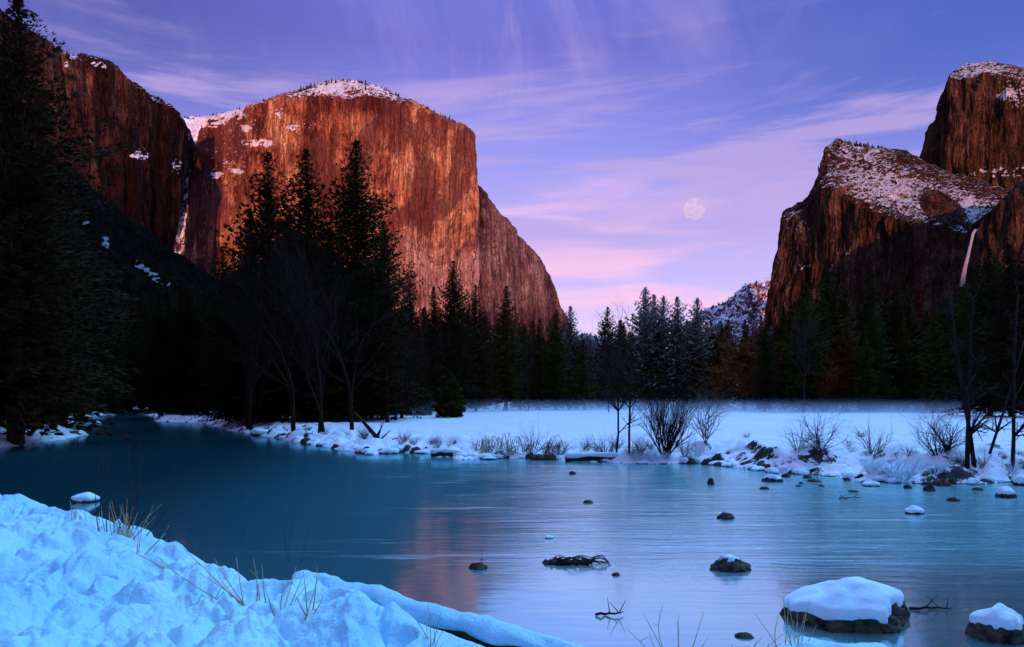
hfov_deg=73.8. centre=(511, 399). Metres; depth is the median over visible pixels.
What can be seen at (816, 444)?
shrub
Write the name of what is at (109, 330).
conifer
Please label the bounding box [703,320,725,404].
conifer
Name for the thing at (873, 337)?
conifer
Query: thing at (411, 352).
conifer
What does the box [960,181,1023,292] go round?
cliff
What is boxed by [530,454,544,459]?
bank stone
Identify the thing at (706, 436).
shrub
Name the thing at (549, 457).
bank stone
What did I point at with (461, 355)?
conifer
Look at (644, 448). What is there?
shrub
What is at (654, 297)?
conifer
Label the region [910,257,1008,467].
alder
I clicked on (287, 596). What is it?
dry stems
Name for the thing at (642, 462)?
bank stone
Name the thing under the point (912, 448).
shrub
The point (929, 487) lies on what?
rock
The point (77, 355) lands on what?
conifer
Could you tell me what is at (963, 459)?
shrub
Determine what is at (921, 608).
dead branch
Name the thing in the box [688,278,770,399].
mountain
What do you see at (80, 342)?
conifer
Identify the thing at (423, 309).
conifer
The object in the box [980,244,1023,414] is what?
conifer
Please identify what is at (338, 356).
bare tree
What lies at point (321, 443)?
bank stone
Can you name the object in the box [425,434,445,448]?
shrub
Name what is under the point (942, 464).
shrub
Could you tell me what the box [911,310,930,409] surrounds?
conifer
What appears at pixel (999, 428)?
alder
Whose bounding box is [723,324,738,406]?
conifer
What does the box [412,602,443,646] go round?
dry stems
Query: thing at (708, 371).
conifer
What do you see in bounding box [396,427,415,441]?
shrub
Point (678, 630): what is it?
dry stems
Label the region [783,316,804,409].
conifer
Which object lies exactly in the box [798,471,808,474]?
bank stone
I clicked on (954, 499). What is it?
rock
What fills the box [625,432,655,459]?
shrub
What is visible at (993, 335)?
conifer
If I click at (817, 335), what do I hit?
conifer
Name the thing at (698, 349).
conifer
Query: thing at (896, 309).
conifer
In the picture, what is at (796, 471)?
bank stone
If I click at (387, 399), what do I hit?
conifer
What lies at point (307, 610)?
dry stems
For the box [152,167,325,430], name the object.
bare tree
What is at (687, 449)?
shrub
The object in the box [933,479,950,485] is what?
bank stone
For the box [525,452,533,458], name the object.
bank stone
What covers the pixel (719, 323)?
conifer
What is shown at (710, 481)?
rock
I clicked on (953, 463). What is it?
shrub
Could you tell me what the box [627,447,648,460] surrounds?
shrub
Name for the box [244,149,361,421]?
conifer
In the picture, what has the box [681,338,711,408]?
conifer
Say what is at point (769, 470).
bank stone
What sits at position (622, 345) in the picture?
conifer
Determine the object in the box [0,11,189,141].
distant trees
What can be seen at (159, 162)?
cliff
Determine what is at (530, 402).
conifer
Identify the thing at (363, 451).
bank stone
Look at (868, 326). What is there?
conifer
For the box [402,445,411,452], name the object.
bank stone
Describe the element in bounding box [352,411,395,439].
dead tree
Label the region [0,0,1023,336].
sky
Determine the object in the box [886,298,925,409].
conifer
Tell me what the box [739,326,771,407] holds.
conifer
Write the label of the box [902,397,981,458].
shrub
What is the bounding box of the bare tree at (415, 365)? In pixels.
[376,299,468,419]
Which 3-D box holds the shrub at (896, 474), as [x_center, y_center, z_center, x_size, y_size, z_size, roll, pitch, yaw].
[14.038,2.204,24.852,2.227,1.839,2.574,0,0,0]
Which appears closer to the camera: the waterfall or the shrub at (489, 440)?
the shrub at (489, 440)
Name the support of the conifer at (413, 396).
on the ground
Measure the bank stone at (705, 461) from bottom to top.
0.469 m
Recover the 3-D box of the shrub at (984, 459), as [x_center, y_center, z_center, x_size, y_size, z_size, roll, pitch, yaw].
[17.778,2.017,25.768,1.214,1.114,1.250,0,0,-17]
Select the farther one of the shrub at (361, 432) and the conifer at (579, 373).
the conifer at (579, 373)
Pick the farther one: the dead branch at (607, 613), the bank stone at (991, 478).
the bank stone at (991, 478)
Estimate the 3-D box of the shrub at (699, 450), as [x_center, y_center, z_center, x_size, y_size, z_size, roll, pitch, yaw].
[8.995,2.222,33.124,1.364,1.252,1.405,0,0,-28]
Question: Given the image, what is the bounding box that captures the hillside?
[31,167,219,316]
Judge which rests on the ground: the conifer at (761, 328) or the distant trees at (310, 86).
the conifer at (761, 328)
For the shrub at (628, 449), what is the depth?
32.72 m
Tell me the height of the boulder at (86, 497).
0.442 m
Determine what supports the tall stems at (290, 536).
in the river
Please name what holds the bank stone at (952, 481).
on the ground
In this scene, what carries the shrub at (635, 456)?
on the ground
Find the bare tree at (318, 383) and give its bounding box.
[176,170,408,432]
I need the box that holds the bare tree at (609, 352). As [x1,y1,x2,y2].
[588,310,625,411]
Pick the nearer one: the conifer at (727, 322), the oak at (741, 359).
the oak at (741, 359)
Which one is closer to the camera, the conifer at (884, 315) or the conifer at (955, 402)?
the conifer at (955, 402)
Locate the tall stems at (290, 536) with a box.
[283,493,312,562]
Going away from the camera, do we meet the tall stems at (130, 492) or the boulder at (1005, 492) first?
the tall stems at (130, 492)
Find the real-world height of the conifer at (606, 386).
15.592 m
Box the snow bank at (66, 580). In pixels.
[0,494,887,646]
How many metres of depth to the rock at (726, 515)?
17.20 m
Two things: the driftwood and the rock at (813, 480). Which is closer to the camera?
the driftwood
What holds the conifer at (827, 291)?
on the ground
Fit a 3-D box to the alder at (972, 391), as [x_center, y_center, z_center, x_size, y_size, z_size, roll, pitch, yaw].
[17.586,-1.385,25.333,1.833,8.089,2.750,0,0,42]
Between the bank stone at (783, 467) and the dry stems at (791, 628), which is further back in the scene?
the bank stone at (783, 467)
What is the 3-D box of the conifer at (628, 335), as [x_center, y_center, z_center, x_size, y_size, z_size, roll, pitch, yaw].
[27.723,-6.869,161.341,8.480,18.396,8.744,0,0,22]
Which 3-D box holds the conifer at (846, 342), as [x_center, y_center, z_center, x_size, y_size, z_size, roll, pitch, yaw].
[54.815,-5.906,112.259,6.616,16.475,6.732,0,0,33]
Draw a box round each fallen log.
[292,570,582,646]
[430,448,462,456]
[565,452,648,461]
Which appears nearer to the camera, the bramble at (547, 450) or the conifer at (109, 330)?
the bramble at (547, 450)
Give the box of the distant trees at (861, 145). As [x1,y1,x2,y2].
[818,140,949,170]
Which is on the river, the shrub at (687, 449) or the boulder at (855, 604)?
the boulder at (855, 604)
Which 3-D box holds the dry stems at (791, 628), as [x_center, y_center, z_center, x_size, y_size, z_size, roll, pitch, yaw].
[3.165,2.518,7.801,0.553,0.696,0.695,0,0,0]
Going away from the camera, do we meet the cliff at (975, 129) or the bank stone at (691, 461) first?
the bank stone at (691, 461)
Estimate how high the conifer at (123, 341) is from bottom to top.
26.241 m
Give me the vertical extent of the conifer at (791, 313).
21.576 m
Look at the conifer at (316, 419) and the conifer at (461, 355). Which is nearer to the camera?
the conifer at (316, 419)
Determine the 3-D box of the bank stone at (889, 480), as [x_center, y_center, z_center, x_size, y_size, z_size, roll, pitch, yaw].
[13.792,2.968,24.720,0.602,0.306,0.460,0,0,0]
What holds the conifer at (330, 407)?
on the ground
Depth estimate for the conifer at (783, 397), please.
136.53 m
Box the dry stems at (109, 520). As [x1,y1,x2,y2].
[83,506,123,534]
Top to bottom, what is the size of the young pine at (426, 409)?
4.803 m
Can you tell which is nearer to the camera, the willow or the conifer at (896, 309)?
the willow
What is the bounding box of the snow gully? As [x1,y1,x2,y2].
[174,117,205,254]
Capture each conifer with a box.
[0,0,140,445]
[0,44,98,414]
[1,165,99,428]
[4,234,97,411]
[55,257,102,408]
[64,260,111,413]
[76,270,113,409]
[79,285,134,415]
[88,274,136,407]
[94,285,146,413]
[100,277,140,407]
[188,246,234,416]
[200,264,285,426]
[205,208,260,402]
[208,149,301,420]
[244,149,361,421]
[250,218,327,421]
[293,140,419,421]
[294,258,348,421]
[295,227,373,421]
[349,222,425,419]
[362,293,412,422]
[392,284,432,408]
[392,314,427,417]
[393,304,425,409]
[416,316,432,379]
[419,308,425,331]
[420,286,447,408]
[423,260,487,408]
[446,311,476,405]
[457,284,498,411]
[477,318,500,407]
[484,286,533,410]
[486,318,509,408]
[503,334,514,406]
[508,323,522,388]
[508,324,535,407]
[509,340,530,409]
[520,335,534,408]
[523,319,553,409]
[523,346,552,407]
[528,338,548,409]
[529,320,536,351]
[536,310,576,409]
[546,342,566,408]
[557,306,588,408]
[564,333,598,409]
[567,339,591,408]
[580,333,602,407]
[581,333,604,406]
[585,360,597,407]
[589,307,628,408]
[593,335,599,405]
[596,345,619,407]
[613,323,636,407]
[614,320,634,408]
[614,332,638,407]
[623,287,671,408]
[634,294,670,407]
[643,296,684,408]
[647,328,669,407]
[653,296,699,408]
[666,322,689,401]
[673,297,720,407]
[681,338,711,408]
[687,336,711,404]
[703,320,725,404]
[704,325,737,408]
[705,339,730,408]
[710,321,736,399]
[716,319,738,406]
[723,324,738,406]
[732,319,755,406]
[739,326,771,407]
[748,324,783,411]
[749,310,777,404]
[751,316,772,402]
[768,306,795,408]
[769,297,834,411]
[771,321,792,409]
[773,308,795,408]
[776,281,821,409]
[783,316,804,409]
[792,312,836,410]
[807,270,860,408]
[813,292,841,410]
[824,293,855,409]
[825,300,860,410]
[826,314,862,411]
[830,281,862,409]
[841,306,900,411]
[849,300,890,386]
[850,272,892,406]
[851,320,894,410]
[852,336,880,411]
[876,297,901,408]
[879,278,925,409]
[880,301,921,408]
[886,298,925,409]
[886,318,921,410]
[906,286,929,408]
[906,305,961,411]
[909,296,960,407]
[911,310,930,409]
[915,307,953,412]
[938,283,986,412]
[942,248,1023,415]
[960,243,1023,416]
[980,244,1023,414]
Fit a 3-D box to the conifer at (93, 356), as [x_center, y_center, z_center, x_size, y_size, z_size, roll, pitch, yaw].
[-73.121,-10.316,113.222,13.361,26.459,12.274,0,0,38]
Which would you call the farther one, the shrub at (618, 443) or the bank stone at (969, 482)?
the shrub at (618, 443)
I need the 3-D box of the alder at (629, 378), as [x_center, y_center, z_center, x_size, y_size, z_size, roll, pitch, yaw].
[5.527,-1.404,33.049,3.990,8.236,5.956,0,0,33]
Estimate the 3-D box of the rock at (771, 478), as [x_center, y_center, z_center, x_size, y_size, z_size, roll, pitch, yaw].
[9.608,2.950,25.183,0.811,0.405,0.639,0,0,0]
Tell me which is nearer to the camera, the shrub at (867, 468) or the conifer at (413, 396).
the shrub at (867, 468)
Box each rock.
[468,562,487,569]
[707,478,714,484]
[716,512,734,519]
[734,632,753,638]
[761,475,782,481]
[807,479,821,481]
[923,483,935,490]
[946,497,959,501]
[1012,475,1023,485]
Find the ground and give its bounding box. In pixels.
[0,400,1023,484]
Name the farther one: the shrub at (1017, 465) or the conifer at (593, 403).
the conifer at (593, 403)
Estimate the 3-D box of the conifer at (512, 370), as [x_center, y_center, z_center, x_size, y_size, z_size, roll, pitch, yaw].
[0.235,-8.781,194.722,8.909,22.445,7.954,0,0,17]
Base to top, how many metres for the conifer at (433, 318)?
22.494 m
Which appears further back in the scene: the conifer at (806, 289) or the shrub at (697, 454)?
the conifer at (806, 289)
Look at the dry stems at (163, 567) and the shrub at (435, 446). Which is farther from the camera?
the shrub at (435, 446)
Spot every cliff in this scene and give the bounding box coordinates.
[0,9,197,250]
[184,80,479,368]
[477,185,568,400]
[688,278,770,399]
[763,138,1009,336]
[919,62,1023,190]
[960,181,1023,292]
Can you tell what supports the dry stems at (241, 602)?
on the snow bank at (66, 580)
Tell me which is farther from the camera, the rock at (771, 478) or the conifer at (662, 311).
the conifer at (662, 311)
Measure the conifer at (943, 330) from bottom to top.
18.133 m
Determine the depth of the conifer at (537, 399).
133.34 m
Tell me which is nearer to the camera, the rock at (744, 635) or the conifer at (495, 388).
the rock at (744, 635)
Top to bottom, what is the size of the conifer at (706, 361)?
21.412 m
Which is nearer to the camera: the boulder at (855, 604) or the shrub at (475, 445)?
the boulder at (855, 604)
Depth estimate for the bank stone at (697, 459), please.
32.09 m
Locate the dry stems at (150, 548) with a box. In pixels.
[136,526,168,553]
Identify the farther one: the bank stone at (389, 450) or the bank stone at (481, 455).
the bank stone at (389, 450)
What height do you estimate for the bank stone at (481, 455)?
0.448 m
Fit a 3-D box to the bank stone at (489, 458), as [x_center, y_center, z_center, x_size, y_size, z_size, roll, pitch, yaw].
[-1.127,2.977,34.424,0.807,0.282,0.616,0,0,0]
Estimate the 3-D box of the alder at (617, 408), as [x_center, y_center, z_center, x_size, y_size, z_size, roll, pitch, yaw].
[4.818,-1.208,32.209,4.363,7.847,5.314,0,0,0]
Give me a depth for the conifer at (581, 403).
140.93 m
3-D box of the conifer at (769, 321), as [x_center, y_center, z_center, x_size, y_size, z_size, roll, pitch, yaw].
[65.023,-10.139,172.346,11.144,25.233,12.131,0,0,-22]
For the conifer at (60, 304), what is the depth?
51.58 m
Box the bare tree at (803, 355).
[780,288,828,412]
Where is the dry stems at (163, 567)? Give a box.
[131,551,167,568]
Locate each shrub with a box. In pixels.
[355,425,369,436]
[357,427,374,438]
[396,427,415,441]
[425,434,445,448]
[467,434,481,450]
[477,425,505,446]
[514,409,564,453]
[547,437,573,454]
[577,435,594,450]
[587,431,627,452]
[605,436,625,448]
[624,441,640,455]
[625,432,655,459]
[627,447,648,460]
[627,448,647,457]
[630,432,656,456]
[646,447,667,462]
[673,433,696,455]
[679,379,738,443]
[682,444,705,456]
[689,442,704,456]
[776,396,855,454]
[781,412,818,451]
[807,432,825,449]
[839,407,900,453]
[849,452,889,472]
[867,443,929,482]
[896,440,923,455]
[900,406,973,456]
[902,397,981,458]
[916,457,955,474]
[932,457,948,470]
[946,456,959,464]
[951,442,982,463]
[971,442,994,465]
[991,453,1023,474]
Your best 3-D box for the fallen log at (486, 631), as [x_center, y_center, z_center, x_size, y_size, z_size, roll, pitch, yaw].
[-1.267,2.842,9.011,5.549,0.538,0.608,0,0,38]
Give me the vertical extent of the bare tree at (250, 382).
21.834 m
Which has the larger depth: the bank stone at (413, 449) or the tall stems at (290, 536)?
the bank stone at (413, 449)
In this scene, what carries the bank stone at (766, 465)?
on the ground
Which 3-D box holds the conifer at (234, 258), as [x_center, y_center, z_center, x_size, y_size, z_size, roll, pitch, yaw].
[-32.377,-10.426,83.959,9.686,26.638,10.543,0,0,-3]
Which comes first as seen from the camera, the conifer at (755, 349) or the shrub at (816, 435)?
the shrub at (816, 435)
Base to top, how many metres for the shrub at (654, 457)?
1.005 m
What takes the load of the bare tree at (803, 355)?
on the ground
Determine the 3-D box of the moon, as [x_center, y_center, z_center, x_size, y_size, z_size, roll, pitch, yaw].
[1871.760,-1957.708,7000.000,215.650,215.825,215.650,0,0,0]
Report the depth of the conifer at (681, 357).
171.57 m
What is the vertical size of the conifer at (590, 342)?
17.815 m
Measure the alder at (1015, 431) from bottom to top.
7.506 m
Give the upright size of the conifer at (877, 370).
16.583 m
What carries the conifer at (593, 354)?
on the ground
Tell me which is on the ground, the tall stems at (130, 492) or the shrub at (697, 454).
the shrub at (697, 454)
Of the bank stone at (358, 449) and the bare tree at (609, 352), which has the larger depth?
the bare tree at (609, 352)
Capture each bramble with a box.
[475,438,505,453]
[486,432,527,455]
[529,435,564,456]
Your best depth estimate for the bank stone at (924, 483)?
24.03 m
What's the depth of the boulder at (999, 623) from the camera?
8.47 m
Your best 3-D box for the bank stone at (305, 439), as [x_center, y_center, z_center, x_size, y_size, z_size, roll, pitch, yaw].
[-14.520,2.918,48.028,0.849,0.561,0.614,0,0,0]
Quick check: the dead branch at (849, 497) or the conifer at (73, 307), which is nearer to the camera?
the dead branch at (849, 497)
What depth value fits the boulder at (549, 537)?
14.75 m
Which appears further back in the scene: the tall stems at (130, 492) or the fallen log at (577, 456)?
the fallen log at (577, 456)
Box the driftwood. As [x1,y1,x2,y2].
[542,555,609,565]
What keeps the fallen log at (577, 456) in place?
on the ground
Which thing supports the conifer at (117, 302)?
on the ground
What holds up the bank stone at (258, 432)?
on the ground
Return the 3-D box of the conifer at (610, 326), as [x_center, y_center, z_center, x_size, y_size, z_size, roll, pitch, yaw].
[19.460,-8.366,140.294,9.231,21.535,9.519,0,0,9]
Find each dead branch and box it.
[595,597,625,615]
[839,491,860,498]
[909,594,952,609]
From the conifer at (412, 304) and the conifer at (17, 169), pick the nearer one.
the conifer at (17, 169)
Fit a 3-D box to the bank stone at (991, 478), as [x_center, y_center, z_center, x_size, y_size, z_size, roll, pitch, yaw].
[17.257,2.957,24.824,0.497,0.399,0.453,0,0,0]
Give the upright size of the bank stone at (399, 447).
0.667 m
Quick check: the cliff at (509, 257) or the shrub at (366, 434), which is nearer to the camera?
the shrub at (366, 434)
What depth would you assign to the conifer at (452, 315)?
107.38 m
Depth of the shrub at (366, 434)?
44.58 m
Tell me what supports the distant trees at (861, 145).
on the cliff at (856, 217)
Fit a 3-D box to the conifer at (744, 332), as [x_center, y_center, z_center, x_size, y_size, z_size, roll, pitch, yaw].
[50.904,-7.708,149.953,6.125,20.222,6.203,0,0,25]
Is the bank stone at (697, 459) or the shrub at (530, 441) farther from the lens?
the shrub at (530, 441)
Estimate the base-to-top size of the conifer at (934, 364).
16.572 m
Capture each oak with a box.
[696,360,750,408]
[699,323,776,409]
[798,343,860,411]
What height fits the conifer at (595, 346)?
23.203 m
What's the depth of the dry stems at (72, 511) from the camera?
14.57 m
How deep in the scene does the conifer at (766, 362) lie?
114.13 m
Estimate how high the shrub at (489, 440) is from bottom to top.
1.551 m
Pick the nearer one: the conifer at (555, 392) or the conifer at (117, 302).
the conifer at (555, 392)
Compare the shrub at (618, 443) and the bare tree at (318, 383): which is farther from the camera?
the bare tree at (318, 383)
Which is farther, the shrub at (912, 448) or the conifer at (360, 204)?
the conifer at (360, 204)
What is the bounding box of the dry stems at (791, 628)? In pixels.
[754,596,816,646]
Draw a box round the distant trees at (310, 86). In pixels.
[184,79,472,130]
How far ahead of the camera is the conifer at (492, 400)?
154.19 m
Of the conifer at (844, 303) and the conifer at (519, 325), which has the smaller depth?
the conifer at (844, 303)
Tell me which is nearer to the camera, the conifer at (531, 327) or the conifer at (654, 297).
the conifer at (654, 297)
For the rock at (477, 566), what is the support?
in the river
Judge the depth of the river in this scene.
15.91 m
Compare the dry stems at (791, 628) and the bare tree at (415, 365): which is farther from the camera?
the bare tree at (415, 365)
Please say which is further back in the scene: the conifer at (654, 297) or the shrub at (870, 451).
the conifer at (654, 297)
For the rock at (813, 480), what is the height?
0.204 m
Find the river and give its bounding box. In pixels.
[0,414,1023,646]
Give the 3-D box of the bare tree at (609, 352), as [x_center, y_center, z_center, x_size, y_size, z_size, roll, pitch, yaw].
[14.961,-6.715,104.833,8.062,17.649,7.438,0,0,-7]
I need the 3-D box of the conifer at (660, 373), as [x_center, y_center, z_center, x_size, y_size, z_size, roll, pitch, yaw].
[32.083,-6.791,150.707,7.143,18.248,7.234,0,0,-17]
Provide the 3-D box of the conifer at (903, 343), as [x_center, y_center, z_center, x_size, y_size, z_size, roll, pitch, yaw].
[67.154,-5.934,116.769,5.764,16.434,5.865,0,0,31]
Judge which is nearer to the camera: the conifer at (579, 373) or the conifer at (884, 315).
the conifer at (579, 373)
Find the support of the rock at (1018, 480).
in the river
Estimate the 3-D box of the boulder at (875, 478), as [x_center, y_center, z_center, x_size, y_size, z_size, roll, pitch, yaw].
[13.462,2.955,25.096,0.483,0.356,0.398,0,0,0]
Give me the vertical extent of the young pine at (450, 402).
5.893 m
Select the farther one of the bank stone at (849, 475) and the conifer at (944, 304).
the conifer at (944, 304)
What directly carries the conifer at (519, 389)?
on the ground
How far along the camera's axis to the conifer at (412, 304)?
109.74 m
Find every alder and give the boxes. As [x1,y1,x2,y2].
[572,301,649,452]
[585,292,664,453]
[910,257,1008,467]
[959,255,1013,468]
[965,271,1023,468]
[978,318,1023,453]
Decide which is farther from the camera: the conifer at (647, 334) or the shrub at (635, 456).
the conifer at (647, 334)
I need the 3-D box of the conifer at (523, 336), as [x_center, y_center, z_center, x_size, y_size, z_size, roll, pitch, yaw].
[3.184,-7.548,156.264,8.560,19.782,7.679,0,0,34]
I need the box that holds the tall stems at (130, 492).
[95,428,198,535]
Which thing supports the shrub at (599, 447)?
on the ground
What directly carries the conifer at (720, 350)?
on the ground
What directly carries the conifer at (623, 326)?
on the ground
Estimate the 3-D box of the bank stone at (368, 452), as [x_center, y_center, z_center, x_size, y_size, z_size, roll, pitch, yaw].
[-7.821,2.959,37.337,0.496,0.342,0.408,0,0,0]
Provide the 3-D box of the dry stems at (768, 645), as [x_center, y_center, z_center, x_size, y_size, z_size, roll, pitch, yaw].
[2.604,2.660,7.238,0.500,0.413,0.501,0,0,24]
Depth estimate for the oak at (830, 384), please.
112.05 m
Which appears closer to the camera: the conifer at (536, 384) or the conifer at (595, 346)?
the conifer at (536, 384)
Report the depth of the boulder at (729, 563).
11.97 m
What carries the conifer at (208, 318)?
on the ground
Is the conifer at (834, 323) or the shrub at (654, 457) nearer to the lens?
the shrub at (654, 457)
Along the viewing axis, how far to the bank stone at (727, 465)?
30.39 m
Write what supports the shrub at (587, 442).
on the ground
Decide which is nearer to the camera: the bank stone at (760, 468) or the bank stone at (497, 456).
the bank stone at (760, 468)
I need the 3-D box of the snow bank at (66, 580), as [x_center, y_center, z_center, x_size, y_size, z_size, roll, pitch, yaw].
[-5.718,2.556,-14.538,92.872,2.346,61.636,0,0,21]
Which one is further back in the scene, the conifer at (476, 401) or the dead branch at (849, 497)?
the conifer at (476, 401)
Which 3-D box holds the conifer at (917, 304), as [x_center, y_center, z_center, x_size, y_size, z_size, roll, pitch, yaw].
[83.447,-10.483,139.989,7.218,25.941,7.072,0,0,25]
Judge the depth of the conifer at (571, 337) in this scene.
139.13 m
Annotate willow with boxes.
[627,365,721,457]
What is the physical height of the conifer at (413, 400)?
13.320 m
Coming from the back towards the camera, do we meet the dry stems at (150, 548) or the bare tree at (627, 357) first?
the bare tree at (627, 357)
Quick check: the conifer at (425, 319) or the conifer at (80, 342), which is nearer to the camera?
the conifer at (80, 342)
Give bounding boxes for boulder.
[71,492,100,502]
[545,535,553,538]
[709,554,751,572]
[780,577,910,633]
[862,481,879,486]
[872,475,884,481]
[905,505,924,514]
[964,603,1023,644]
[995,486,1016,497]
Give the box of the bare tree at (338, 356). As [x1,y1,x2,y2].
[207,160,399,429]
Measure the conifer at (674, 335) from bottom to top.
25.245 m
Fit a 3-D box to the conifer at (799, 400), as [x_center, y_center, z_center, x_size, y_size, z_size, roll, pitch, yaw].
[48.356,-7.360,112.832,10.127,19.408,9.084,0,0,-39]
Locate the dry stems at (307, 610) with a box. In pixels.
[296,571,322,619]
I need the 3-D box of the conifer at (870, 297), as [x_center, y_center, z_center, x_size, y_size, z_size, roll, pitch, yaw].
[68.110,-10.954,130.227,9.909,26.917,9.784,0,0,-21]
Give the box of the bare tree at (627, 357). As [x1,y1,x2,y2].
[608,318,649,394]
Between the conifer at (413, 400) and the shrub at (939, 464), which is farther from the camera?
the conifer at (413, 400)
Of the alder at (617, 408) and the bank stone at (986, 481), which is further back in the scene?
the alder at (617, 408)
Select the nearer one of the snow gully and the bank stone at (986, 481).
the bank stone at (986, 481)
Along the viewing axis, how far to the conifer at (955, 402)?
104.82 m
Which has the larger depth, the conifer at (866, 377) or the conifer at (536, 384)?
the conifer at (536, 384)
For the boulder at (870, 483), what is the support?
on the river
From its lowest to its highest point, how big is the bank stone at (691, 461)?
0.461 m
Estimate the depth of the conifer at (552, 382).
146.52 m
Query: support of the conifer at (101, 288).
on the ground
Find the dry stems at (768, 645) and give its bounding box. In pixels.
[754,636,781,646]
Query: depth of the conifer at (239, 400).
68.46 m
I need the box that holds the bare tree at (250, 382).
[177,226,346,429]
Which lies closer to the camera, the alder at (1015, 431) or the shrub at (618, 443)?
the alder at (1015, 431)
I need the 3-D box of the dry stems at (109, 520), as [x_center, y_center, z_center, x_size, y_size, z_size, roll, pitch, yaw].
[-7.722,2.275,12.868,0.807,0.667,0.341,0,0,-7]
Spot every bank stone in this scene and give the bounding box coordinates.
[252,428,267,435]
[291,435,301,440]
[300,437,309,442]
[315,441,329,445]
[355,446,365,452]
[361,448,373,453]
[364,451,373,454]
[382,447,398,453]
[392,445,402,451]
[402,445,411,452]
[409,446,420,452]
[414,450,428,453]
[464,452,477,456]
[478,453,492,458]
[482,456,496,459]
[493,454,503,458]
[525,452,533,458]
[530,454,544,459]
[544,454,556,459]
[635,460,649,463]
[657,459,667,463]
[679,457,688,463]
[686,458,695,463]
[690,456,700,463]
[701,458,711,464]
[723,463,731,466]
[751,466,765,470]
[761,464,770,467]
[765,467,777,472]
[778,465,787,469]
[792,468,804,474]
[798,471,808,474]
[842,472,855,478]
[885,478,901,482]
[921,482,932,484]
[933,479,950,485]
[948,478,956,484]
[966,480,975,484]
[969,477,979,482]
[979,476,994,482]
[980,479,991,483]
[995,478,1006,482]
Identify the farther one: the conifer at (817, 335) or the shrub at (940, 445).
the conifer at (817, 335)
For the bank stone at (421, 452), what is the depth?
38.01 m
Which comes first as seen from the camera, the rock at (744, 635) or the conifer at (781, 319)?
the rock at (744, 635)
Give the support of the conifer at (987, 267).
on the ground
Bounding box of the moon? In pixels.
[684,198,704,219]
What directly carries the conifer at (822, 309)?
on the ground
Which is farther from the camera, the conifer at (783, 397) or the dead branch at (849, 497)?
the conifer at (783, 397)
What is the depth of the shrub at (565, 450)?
34.30 m
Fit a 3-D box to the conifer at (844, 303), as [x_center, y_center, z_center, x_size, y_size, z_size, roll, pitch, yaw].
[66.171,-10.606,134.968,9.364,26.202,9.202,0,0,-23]
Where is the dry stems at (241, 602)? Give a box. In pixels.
[161,540,265,605]
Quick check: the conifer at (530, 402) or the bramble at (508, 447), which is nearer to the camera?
the bramble at (508, 447)
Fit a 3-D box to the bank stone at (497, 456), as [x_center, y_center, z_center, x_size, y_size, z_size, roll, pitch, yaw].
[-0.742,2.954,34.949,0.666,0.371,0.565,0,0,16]
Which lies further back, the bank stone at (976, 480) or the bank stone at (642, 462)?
the bank stone at (642, 462)
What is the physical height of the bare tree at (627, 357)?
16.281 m
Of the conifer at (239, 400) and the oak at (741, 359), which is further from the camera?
the oak at (741, 359)
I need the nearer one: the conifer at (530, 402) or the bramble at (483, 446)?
the bramble at (483, 446)
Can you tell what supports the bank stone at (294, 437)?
on the ground
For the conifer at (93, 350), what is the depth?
118.22 m
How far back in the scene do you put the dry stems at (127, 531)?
12.60 m
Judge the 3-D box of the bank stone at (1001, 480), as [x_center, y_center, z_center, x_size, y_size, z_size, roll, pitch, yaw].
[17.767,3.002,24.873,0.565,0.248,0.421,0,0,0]
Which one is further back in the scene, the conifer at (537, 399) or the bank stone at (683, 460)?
the conifer at (537, 399)
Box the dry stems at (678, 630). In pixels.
[626,605,708,646]
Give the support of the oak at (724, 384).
on the ground
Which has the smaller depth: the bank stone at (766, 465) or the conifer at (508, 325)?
the bank stone at (766, 465)
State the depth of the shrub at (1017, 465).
25.77 m
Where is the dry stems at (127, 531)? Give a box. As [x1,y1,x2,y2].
[109,498,156,539]
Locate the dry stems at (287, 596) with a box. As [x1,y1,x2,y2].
[264,568,320,615]
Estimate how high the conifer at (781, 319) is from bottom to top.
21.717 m
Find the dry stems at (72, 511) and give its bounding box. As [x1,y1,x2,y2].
[70,502,76,519]
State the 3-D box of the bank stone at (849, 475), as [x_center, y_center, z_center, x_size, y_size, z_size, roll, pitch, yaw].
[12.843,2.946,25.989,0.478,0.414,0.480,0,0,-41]
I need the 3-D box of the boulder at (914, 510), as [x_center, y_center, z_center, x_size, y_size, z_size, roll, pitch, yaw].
[10.614,2.950,17.977,0.511,0.344,0.402,0,0,0]
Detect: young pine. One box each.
[413,381,435,414]
[431,371,467,417]
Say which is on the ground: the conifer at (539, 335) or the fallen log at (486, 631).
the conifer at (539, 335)
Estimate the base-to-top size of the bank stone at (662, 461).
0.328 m
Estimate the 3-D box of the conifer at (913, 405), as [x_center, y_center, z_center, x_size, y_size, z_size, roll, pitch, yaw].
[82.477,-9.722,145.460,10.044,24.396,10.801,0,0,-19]
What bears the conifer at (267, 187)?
on the ground
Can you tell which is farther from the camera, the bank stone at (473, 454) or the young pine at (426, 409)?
the young pine at (426, 409)

